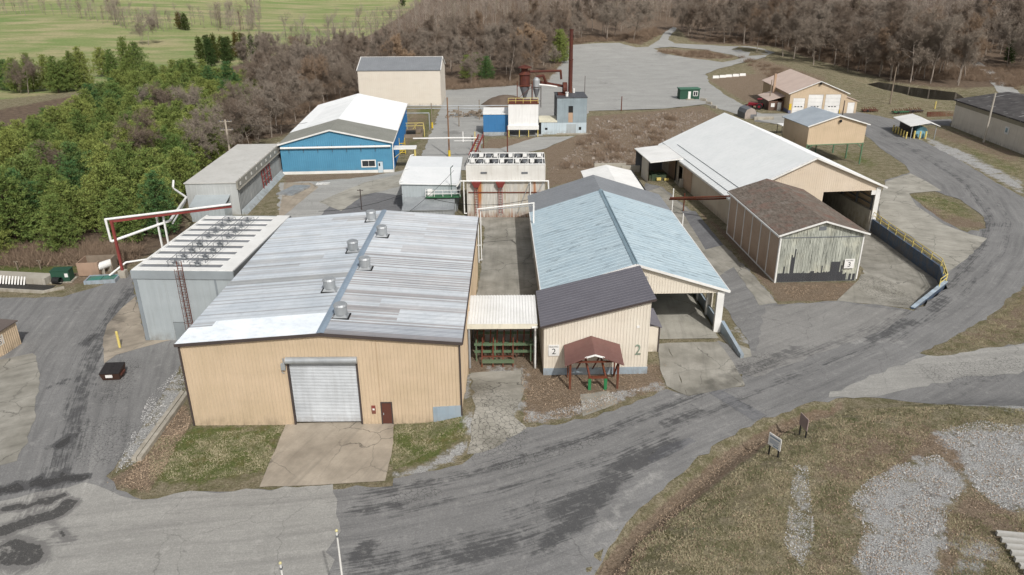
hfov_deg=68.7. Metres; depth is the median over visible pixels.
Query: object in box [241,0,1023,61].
wood
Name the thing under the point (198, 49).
cedar tree
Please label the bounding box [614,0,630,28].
bare tree
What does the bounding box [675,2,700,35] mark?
bare tree
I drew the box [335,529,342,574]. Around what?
flagpole
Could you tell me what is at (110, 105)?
pine tree
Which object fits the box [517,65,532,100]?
cyclone separator
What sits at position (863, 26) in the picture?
bare tree
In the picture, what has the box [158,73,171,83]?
pine tree
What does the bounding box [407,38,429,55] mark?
bare tree
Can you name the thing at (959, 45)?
bare tree
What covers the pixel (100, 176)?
pine tree
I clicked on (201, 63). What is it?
pine tree
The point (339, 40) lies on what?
bare tree
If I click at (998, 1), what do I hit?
bare tree
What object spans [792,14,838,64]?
bare tree
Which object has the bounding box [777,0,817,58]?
bare tree
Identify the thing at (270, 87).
bare tree
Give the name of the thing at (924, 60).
bare tree
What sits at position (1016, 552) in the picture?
concrete beam
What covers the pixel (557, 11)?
bare tree
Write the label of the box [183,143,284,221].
long grey shed
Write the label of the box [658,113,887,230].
white roof warehouse
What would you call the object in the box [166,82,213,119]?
bare tree
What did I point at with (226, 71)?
pine tree
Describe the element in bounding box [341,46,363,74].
bare tree
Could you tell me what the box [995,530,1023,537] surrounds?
concrete beam
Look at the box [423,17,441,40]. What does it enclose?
bare tree
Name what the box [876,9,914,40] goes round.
bare tree
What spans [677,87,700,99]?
green cabin
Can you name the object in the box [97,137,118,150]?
pine tree
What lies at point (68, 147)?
pine tree
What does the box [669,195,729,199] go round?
twin pipes
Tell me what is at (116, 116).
pine tree
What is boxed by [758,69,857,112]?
garage
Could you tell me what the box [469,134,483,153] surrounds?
inclined conveyor
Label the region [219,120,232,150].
utility pole
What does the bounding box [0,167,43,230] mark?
pine tree
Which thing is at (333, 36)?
bare tree
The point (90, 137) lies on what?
pine tree
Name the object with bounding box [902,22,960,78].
bare tree
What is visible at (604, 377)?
infeed frame
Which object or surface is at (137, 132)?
bare tree
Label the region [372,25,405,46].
bare tree
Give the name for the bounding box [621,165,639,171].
concrete wall
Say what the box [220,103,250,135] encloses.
pine tree
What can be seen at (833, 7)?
bare tree
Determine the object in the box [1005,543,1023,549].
concrete beam
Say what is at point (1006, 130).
window
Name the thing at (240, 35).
cedar tree
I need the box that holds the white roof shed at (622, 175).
[581,165,645,189]
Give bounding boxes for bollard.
[115,331,120,347]
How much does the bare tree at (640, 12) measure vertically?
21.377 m
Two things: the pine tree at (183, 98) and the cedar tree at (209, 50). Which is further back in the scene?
the cedar tree at (209, 50)
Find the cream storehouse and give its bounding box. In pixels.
[356,56,445,105]
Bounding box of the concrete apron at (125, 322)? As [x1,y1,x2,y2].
[103,297,168,362]
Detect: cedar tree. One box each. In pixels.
[173,12,183,28]
[179,12,191,29]
[194,36,205,61]
[201,34,207,57]
[202,37,216,66]
[207,33,222,60]
[217,36,224,58]
[219,37,235,63]
[224,36,234,59]
[231,30,239,56]
[235,33,249,56]
[247,33,256,53]
[1003,38,1017,62]
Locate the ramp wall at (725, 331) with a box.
[720,321,743,357]
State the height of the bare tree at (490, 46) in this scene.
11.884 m
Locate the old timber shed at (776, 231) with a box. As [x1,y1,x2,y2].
[726,179,870,282]
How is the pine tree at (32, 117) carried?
on the ground at (54, 30)
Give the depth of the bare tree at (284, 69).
223.98 m
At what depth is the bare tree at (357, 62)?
231.31 m
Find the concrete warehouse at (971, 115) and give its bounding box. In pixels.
[951,91,1023,154]
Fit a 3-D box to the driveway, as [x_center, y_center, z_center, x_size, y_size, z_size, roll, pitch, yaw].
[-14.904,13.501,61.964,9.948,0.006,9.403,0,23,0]
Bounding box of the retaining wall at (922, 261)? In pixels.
[870,219,947,308]
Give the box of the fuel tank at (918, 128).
[913,125,927,137]
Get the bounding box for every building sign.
[548,345,558,355]
[844,259,854,267]
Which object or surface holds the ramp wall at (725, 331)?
on the ground at (54, 30)
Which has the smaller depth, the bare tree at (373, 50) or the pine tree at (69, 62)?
the pine tree at (69, 62)
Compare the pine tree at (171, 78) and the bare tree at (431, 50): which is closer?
the pine tree at (171, 78)
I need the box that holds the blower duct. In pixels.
[528,70,561,86]
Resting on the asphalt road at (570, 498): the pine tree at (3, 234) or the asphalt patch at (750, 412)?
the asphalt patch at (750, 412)
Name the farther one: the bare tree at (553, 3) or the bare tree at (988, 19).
the bare tree at (553, 3)
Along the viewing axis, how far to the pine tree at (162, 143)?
137.72 m
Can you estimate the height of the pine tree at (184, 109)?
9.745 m
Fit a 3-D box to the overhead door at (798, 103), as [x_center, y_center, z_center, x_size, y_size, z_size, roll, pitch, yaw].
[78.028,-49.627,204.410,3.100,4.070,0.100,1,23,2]
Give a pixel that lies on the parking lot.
(607, 76)
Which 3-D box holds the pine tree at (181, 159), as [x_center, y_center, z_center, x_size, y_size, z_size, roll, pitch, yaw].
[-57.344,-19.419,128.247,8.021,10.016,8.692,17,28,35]
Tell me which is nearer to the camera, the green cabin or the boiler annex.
the boiler annex
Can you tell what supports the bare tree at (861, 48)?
on the ground at (54, 30)
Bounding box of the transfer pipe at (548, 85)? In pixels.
[539,84,556,87]
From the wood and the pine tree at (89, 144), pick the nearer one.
the pine tree at (89, 144)
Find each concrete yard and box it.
[0,353,39,464]
[279,182,317,214]
[879,173,986,271]
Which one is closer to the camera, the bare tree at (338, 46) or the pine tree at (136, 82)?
the pine tree at (136, 82)
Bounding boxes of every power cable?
[330,194,402,210]
[435,199,524,204]
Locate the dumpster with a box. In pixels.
[98,362,125,379]
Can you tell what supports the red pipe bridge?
on the ground at (54, 30)
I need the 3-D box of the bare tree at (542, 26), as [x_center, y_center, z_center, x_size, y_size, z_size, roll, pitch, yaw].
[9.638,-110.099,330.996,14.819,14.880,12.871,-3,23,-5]
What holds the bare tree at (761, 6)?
on the ground at (54, 30)
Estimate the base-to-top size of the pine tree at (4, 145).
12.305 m
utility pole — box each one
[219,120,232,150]
[446,97,450,156]
[889,67,896,103]
[983,93,995,142]
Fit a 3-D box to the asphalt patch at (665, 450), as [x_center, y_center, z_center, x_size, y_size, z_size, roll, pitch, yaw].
[13.026,13.336,61.983,5.215,0.001,1.270,-15,27,-31]
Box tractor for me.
[745,98,763,109]
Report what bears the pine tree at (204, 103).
on the ground at (54, 30)
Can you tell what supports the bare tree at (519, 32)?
on the ground at (54, 30)
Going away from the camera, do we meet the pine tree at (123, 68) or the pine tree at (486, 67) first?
the pine tree at (123, 68)
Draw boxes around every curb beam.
[131,391,184,461]
[137,391,187,461]
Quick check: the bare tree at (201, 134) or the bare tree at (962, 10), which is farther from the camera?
the bare tree at (962, 10)
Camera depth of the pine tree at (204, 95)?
184.87 m
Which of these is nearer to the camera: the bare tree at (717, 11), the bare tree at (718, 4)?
the bare tree at (717, 11)
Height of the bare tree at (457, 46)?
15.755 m
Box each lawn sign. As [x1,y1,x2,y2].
[768,432,781,457]
[799,412,808,437]
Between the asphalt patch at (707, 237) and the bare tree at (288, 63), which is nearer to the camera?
the asphalt patch at (707, 237)
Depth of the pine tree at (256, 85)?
221.17 m
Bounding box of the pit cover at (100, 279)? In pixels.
[83,274,119,284]
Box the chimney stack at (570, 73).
[567,29,573,92]
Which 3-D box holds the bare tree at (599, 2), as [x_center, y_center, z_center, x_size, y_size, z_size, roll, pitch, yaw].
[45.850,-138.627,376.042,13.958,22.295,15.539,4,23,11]
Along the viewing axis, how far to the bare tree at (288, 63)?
234.47 m
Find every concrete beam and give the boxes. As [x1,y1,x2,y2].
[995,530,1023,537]
[1000,536,1023,543]
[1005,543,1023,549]
[1010,549,1023,556]
[1013,556,1023,562]
[1018,562,1023,568]
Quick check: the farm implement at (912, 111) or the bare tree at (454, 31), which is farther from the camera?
the bare tree at (454, 31)
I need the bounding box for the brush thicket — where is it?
[0,25,1023,268]
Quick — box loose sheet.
[316,182,329,184]
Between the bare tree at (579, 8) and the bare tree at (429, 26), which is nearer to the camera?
the bare tree at (429, 26)
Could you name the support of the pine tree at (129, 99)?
on the ground at (54, 30)
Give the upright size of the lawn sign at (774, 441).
2.050 m
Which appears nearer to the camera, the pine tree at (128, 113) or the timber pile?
the pine tree at (128, 113)
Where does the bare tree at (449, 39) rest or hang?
on the ground at (54, 30)
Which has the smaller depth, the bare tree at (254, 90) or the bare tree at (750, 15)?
the bare tree at (254, 90)
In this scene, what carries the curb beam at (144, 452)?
on the ground at (54, 30)
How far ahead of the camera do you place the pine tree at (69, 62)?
248.79 m
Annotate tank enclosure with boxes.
[76,254,117,275]
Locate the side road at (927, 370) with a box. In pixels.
[829,344,1023,397]
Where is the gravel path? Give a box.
[973,62,1018,92]
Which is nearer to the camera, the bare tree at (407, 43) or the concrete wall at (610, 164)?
the concrete wall at (610, 164)
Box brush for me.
[551,111,707,169]
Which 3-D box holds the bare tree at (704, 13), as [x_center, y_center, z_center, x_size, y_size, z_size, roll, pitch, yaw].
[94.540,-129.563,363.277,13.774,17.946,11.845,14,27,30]
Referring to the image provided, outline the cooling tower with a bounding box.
[456,152,548,216]
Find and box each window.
[361,160,375,166]
[1004,126,1009,134]
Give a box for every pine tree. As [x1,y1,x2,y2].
[0,57,32,92]
[0,58,17,90]
[0,124,16,155]
[0,128,28,172]
[0,130,19,164]
[0,155,19,175]
[0,161,40,247]
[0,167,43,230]
[0,216,18,258]
[3,152,54,218]
[4,117,26,131]
[11,128,53,153]
[15,141,63,174]
[16,52,46,91]
[18,148,57,186]
[20,113,42,128]
[22,118,55,146]
[23,193,88,255]
[25,164,77,222]
[30,177,94,235]
[36,54,54,89]
[36,103,67,133]
[37,107,55,127]
[42,56,71,92]
[42,131,87,176]
[43,121,60,138]
[44,59,80,91]
[47,139,80,182]
[49,158,90,205]
[51,140,93,194]
[54,122,83,155]
[59,100,71,122]
[60,50,88,90]
[61,93,97,142]
[66,109,94,148]
[68,45,95,87]
[73,88,101,107]
[73,173,105,229]
[74,160,141,232]
[75,98,96,123]
[77,131,103,165]
[78,83,101,106]
[81,139,97,170]
[81,142,134,184]
[85,106,118,141]
[87,46,109,74]
[88,149,110,167]
[89,108,100,120]
[92,80,120,96]
[92,121,118,142]
[94,90,123,107]
[94,186,150,242]
[96,82,126,102]
[96,131,118,145]
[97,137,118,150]
[100,91,121,113]
[101,49,119,76]
[102,97,123,120]
[103,68,127,85]
[103,80,123,89]
[103,147,145,208]
[109,110,130,127]
[112,36,138,71]
[113,126,146,158]
[115,110,141,130]
[115,140,142,181]
[116,60,130,83]
[117,89,141,110]
[117,90,141,114]
[118,120,139,138]
[119,70,135,88]
[121,70,151,91]
[125,41,148,69]
[128,146,179,207]
[129,103,151,126]
[129,135,160,165]
[132,165,183,223]
[133,86,148,96]
[133,168,184,236]
[135,145,180,180]
[136,60,147,72]
[138,94,156,104]
[139,70,154,82]
[140,99,156,115]
[141,61,164,78]
[144,120,169,146]
[144,165,182,205]
[145,63,164,83]
[145,105,156,118]
[149,104,179,128]
[150,124,194,161]
[153,79,162,90]
[153,102,168,112]
[154,81,175,104]
[155,117,178,134]
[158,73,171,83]
[159,64,165,72]
[161,72,186,91]
[162,99,184,122]
[162,133,200,187]
[163,68,175,77]
[163,146,199,200]
[164,59,176,71]
[164,125,213,170]
[172,60,188,71]
[172,91,198,105]
[172,104,202,129]
[173,71,183,88]
[174,63,191,81]
[177,72,190,87]
[177,112,196,128]
[180,105,200,134]
[183,58,198,79]
[183,76,198,88]
[183,84,198,93]
[190,76,211,88]
[192,68,203,77]
[194,112,231,162]
[195,98,213,117]
[196,58,207,69]
[196,91,217,101]
[199,65,218,82]
[199,79,223,102]
[203,103,235,146]
[206,78,220,90]
[211,66,222,78]
[214,60,237,81]
[216,78,227,97]
[218,85,236,102]
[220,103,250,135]
[229,73,243,84]
[242,76,263,91]
[458,55,474,78]
[472,51,481,76]
[478,56,495,79]
[549,29,568,62]
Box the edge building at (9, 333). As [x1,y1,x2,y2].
[0,319,21,356]
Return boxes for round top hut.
[737,105,756,118]
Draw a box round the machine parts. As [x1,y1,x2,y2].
[648,170,668,180]
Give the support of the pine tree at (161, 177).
on the ground at (54, 30)
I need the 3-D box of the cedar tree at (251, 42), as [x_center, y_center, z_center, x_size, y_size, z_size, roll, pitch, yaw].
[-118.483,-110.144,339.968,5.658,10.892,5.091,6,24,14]
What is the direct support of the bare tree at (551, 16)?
on the ground at (54, 30)
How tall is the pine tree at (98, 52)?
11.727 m
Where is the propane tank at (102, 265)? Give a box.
[98,259,111,273]
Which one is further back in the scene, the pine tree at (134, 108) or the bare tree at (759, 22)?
the bare tree at (759, 22)
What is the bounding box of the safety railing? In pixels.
[874,212,947,285]
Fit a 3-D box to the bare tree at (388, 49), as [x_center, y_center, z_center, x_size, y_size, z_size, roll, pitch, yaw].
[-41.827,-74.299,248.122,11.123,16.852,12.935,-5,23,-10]
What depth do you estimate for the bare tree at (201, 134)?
144.96 m
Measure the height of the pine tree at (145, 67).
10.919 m
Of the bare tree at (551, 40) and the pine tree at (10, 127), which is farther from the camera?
the bare tree at (551, 40)
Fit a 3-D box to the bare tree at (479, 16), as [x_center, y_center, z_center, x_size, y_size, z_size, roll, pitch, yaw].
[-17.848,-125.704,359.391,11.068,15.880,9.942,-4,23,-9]
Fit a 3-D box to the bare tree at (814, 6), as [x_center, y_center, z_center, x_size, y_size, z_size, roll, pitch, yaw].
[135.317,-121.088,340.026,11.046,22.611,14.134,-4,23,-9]
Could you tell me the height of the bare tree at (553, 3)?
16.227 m
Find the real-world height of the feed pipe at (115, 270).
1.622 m
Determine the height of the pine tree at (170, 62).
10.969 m
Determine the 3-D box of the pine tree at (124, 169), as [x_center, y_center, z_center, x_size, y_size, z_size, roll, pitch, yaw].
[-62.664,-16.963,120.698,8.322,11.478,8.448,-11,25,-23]
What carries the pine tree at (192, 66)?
on the ground at (54, 30)
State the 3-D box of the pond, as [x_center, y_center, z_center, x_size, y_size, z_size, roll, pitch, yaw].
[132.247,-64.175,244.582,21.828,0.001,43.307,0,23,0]
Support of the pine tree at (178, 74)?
on the ground at (54, 30)
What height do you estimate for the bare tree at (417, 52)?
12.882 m
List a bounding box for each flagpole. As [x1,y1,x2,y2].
[279,561,282,574]
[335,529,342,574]
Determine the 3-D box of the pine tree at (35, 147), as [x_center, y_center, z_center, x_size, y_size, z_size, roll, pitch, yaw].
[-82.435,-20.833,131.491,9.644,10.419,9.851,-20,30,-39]
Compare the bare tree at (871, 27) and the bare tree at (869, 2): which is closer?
the bare tree at (871, 27)
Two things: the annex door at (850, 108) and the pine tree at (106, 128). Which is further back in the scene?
the annex door at (850, 108)
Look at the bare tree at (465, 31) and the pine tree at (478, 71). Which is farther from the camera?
the bare tree at (465, 31)
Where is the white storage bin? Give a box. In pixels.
[508,98,538,136]
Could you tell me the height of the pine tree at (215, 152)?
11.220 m
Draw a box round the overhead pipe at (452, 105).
[407,105,507,108]
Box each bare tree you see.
[3,55,41,93]
[18,139,65,174]
[104,106,164,165]
[128,11,160,44]
[133,83,169,104]
[146,81,175,106]
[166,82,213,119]
[175,114,234,163]
[187,101,247,153]
[212,88,249,144]
[216,78,269,133]
[220,79,265,138]
[222,98,276,143]
[230,36,266,68]
[238,58,282,90]
[241,93,271,138]
[243,50,263,73]
[246,49,268,77]
[250,33,270,57]
[251,31,281,62]
[253,62,292,125]
[254,80,289,136]
[262,49,278,88]
[263,88,302,133]
[266,57,292,96]
[268,51,301,99]
[270,34,284,53]
[271,43,301,60]
[275,52,293,74]
[278,37,303,59]
[281,68,310,121]
[286,30,318,67]
[286,35,306,56]
[287,57,313,101]
[290,56,313,91]
[291,43,316,68]
[296,52,345,102]
[296,77,327,111]
[311,37,331,59]
[313,63,337,100]
[316,35,341,58]
[316,51,347,96]
[318,45,352,93]
[322,61,357,98]
[327,29,357,61]
[327,35,345,60]
[331,30,338,43]
[333,34,352,49]
[338,38,366,90]
[338,50,362,93]
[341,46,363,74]
[358,32,377,56]
[366,39,380,56]
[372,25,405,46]
[376,28,390,49]
[377,39,395,56]
[379,33,415,56]
[390,28,413,45]
[398,27,411,51]
[399,35,413,53]
[401,30,421,52]
[405,26,423,44]
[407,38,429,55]
[412,45,425,55]
[416,26,436,55]
[420,14,445,48]
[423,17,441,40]
[425,41,448,62]
[433,41,450,72]
[438,19,449,40]
[440,30,461,73]
[440,31,454,68]
[442,13,466,37]
[444,23,458,49]
[448,34,469,77]
[457,21,475,57]
[458,46,484,61]
[462,52,479,83]
[463,16,482,46]
[471,9,484,37]
[471,37,485,60]
[473,37,495,72]
[474,29,485,39]
[474,35,484,51]
[484,23,497,59]
[484,23,498,53]
[486,36,494,55]
[492,40,504,69]
[494,30,525,80]
[494,34,523,75]
[495,39,511,73]
[497,10,523,30]
[497,18,513,44]
[500,27,532,71]
[517,12,542,27]
[517,34,545,69]
[518,34,540,65]
[520,0,539,22]
[520,22,547,62]
[520,33,549,73]
[528,9,543,27]
[530,23,548,38]
[535,14,553,35]
[535,25,547,58]
[538,29,553,65]
[538,43,560,67]
[543,0,562,27]
[543,4,563,32]
[543,9,570,35]
[544,33,568,62]
[550,7,572,33]
[568,0,582,16]
[568,15,581,39]
[570,6,587,31]
[576,11,588,36]
[581,0,600,30]
[591,0,615,34]
[595,0,611,32]
[596,0,626,39]
[602,3,634,36]
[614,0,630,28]
[620,0,657,38]
[668,0,698,29]
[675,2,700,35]
[685,3,701,31]
[686,0,706,33]
[695,3,718,38]
[701,0,728,31]
[701,3,724,35]
[712,2,735,42]
[721,2,753,38]
[723,0,740,35]
[723,0,741,31]
[733,2,764,39]
[734,0,761,43]
[735,0,756,33]
[745,9,774,51]
[752,12,779,41]
[756,0,772,32]
[756,0,786,39]
[762,0,790,45]
[762,2,813,56]
[777,0,795,34]
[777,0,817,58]
[778,0,800,38]
[780,0,809,46]
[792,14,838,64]
[795,0,823,48]
[800,0,827,12]
[804,0,819,44]
[807,3,834,60]
[808,19,832,56]
[816,7,855,65]
[824,0,843,47]
[827,15,868,62]
[829,1,851,54]
[834,24,871,71]
[842,17,879,70]
[846,0,859,17]
[848,30,882,64]
[849,16,882,59]
[852,32,882,72]
[853,4,873,37]
[858,0,872,17]
[862,8,908,76]
[865,0,891,27]
[865,13,905,70]
[868,9,884,23]
[870,0,887,22]
[873,27,912,80]
[874,22,908,77]
[876,0,919,73]
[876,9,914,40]
[882,0,917,39]
[883,6,942,81]
[891,1,923,62]
[899,3,925,15]
[901,35,943,79]
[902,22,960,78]
[903,30,941,73]
[904,4,945,69]
[913,13,962,82]
[934,15,964,69]
[937,13,965,73]
[940,12,997,81]
[944,0,974,64]
[945,28,986,84]
[946,37,985,75]
[947,36,986,74]
[959,20,972,33]
[967,15,991,41]
[969,0,999,28]
[972,0,1012,54]
[984,15,999,43]
[987,0,1011,16]
[988,0,1004,39]
[989,1,1023,46]
[992,17,1023,65]
[993,6,1023,58]
[1000,0,1020,12]
[1004,0,1023,50]
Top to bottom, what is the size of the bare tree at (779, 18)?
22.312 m
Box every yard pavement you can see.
[319,173,401,210]
[322,192,402,214]
[480,136,573,151]
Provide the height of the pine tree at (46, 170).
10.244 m
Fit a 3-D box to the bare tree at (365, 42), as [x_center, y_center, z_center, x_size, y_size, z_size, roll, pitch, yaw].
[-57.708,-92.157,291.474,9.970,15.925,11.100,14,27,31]
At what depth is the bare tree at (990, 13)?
326.55 m
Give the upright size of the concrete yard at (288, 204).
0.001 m
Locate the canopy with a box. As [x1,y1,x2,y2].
[467,295,537,367]
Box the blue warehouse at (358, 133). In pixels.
[277,93,416,174]
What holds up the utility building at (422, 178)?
on the ground at (54, 30)
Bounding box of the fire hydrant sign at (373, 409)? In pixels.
[371,405,375,413]
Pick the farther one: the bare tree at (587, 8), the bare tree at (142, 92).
the bare tree at (587, 8)
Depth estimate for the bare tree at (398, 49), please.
254.78 m
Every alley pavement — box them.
[476,217,537,346]
[650,187,776,304]
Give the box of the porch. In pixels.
[564,336,623,389]
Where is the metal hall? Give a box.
[174,209,478,425]
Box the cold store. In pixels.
[130,215,290,339]
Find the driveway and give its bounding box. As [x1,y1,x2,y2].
[260,421,393,486]
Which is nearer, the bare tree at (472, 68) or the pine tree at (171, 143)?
the pine tree at (171, 143)
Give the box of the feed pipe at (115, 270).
[109,259,144,275]
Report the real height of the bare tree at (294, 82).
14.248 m
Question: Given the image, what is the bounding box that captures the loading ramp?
[837,227,937,307]
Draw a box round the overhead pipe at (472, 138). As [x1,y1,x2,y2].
[413,132,476,149]
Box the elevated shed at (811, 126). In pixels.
[782,106,870,163]
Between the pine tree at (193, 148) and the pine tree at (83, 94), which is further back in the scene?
the pine tree at (83, 94)
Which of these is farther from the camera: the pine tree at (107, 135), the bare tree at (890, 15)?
the bare tree at (890, 15)
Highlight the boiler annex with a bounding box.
[538,115,556,133]
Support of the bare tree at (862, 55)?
on the ground at (54, 30)
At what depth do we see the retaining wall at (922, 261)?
104.58 m
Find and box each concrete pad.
[580,391,617,415]
[718,332,751,358]
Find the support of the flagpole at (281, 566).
on the light asphalt road at (84, 528)
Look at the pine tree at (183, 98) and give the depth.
180.10 m
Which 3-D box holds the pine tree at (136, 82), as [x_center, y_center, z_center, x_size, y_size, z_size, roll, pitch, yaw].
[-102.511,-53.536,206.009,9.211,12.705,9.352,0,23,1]
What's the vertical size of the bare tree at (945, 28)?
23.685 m
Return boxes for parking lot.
[277,27,787,217]
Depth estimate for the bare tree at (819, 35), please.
318.74 m
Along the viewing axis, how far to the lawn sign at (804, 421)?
62.33 m
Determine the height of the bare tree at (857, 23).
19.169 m
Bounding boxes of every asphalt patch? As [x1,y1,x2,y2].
[647,437,695,462]
[682,211,722,249]
[709,390,764,420]
[717,302,909,376]
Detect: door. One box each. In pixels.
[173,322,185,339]
[280,357,362,424]
[378,162,382,172]
[380,402,393,423]
[566,124,575,132]
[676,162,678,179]
[771,103,780,110]
[792,98,804,112]
[807,95,822,108]
[824,94,840,112]
[846,102,854,112]
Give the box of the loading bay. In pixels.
[634,144,683,181]
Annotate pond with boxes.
[868,82,963,99]
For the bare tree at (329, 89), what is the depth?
220.03 m
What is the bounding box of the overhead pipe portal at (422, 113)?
[406,113,429,129]
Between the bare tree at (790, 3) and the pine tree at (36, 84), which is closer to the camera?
the pine tree at (36, 84)
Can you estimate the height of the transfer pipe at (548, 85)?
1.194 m
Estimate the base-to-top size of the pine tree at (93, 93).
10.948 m
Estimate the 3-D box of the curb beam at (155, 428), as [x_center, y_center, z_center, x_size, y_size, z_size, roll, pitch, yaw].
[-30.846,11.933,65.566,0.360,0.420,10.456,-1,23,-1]
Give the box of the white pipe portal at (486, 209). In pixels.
[477,202,534,262]
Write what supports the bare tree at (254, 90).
on the ground at (54, 30)
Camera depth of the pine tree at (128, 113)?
156.12 m
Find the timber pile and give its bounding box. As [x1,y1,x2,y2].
[445,109,482,117]
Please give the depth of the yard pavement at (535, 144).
169.17 m
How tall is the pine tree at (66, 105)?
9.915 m
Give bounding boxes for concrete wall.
[594,163,625,167]
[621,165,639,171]
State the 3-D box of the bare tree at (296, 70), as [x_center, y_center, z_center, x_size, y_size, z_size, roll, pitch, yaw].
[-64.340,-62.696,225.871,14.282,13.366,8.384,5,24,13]
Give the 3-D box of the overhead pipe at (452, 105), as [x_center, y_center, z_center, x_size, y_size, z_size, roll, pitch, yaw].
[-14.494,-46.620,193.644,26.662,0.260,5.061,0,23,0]
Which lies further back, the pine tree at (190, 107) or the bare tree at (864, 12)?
the bare tree at (864, 12)
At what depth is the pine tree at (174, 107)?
172.56 m
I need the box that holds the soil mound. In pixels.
[481,95,522,106]
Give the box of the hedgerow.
[0,0,261,31]
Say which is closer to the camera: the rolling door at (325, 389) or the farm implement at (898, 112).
the rolling door at (325, 389)
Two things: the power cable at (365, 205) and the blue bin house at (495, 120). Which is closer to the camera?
the power cable at (365, 205)
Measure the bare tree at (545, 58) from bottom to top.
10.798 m
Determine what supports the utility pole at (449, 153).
on the ground at (54, 30)
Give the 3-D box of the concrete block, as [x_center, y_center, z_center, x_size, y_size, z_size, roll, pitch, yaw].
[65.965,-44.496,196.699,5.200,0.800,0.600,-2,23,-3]
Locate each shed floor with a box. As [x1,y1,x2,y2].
[651,293,717,338]
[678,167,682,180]
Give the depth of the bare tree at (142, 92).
185.18 m
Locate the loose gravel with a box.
[116,367,1023,574]
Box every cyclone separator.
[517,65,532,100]
[531,77,540,105]
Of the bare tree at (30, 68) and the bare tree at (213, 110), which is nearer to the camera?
the bare tree at (213, 110)
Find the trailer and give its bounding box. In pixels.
[0,271,64,293]
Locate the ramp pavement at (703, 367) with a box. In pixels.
[667,342,744,395]
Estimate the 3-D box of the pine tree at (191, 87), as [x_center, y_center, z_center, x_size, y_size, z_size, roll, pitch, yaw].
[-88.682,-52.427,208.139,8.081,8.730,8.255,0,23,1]
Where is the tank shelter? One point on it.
(908, 122)
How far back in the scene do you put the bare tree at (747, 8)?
345.73 m
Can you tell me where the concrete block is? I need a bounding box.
[753,116,773,119]
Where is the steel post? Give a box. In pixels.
[431,103,432,127]
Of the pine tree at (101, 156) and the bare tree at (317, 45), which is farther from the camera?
the bare tree at (317, 45)
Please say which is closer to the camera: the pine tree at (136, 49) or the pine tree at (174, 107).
the pine tree at (174, 107)
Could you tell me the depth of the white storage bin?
176.88 m
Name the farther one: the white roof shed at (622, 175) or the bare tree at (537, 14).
the bare tree at (537, 14)
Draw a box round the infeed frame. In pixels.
[576,357,606,389]
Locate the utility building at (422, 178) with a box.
[399,154,462,214]
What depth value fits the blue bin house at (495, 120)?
179.67 m
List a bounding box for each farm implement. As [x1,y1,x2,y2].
[861,107,877,111]
[891,108,908,113]
[906,107,923,112]
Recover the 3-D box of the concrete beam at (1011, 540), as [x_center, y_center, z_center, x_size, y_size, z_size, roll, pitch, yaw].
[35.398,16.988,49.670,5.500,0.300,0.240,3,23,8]
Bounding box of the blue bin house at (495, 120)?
[483,107,507,134]
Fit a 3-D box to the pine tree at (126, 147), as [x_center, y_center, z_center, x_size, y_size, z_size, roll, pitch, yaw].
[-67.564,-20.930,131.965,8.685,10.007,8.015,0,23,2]
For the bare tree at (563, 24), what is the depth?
346.68 m
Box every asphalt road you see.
[0,112,1023,574]
[0,482,340,574]
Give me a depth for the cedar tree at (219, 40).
333.93 m
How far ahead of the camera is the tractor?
211.25 m
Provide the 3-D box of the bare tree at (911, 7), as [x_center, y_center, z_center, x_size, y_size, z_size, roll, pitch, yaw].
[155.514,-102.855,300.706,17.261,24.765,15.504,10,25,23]
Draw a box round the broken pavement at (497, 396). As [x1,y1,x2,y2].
[467,369,526,453]
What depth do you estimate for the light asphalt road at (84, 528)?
53.03 m
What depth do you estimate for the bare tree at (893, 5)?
309.28 m
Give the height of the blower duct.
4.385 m
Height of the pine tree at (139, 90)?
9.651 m
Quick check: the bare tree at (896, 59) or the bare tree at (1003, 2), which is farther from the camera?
the bare tree at (1003, 2)
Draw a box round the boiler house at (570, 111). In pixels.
[554,82,591,134]
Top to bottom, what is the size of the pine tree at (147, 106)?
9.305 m
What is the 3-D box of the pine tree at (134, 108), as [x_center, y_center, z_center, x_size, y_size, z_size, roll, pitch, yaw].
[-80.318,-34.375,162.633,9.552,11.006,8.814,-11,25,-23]
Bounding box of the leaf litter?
[107,284,1023,574]
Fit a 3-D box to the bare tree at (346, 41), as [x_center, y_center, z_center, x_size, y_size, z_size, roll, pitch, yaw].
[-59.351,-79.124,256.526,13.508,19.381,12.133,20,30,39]
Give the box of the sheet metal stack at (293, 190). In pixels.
[276,185,309,195]
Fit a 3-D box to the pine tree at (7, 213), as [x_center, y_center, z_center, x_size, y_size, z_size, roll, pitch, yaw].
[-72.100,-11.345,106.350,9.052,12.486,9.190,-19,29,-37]
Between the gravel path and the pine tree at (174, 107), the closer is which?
the pine tree at (174, 107)
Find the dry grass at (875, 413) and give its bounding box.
[147,71,1023,574]
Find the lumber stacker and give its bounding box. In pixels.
[474,329,533,366]
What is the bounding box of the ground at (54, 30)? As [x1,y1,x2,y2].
[0,0,1023,574]
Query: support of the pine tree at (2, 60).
on the ground at (54, 30)
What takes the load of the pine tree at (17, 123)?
on the ground at (54, 30)
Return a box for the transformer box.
[49,266,77,283]
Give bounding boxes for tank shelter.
[893,114,940,139]
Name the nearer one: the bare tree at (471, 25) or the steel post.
the steel post
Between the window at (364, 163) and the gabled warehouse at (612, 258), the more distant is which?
the window at (364, 163)
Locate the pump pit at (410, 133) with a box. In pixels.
[404,122,424,137]
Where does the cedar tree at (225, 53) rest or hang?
on the ground at (54, 30)
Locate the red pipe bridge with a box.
[104,180,231,277]
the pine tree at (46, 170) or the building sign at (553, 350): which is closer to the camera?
the building sign at (553, 350)
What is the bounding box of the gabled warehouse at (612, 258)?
[527,175,730,374]

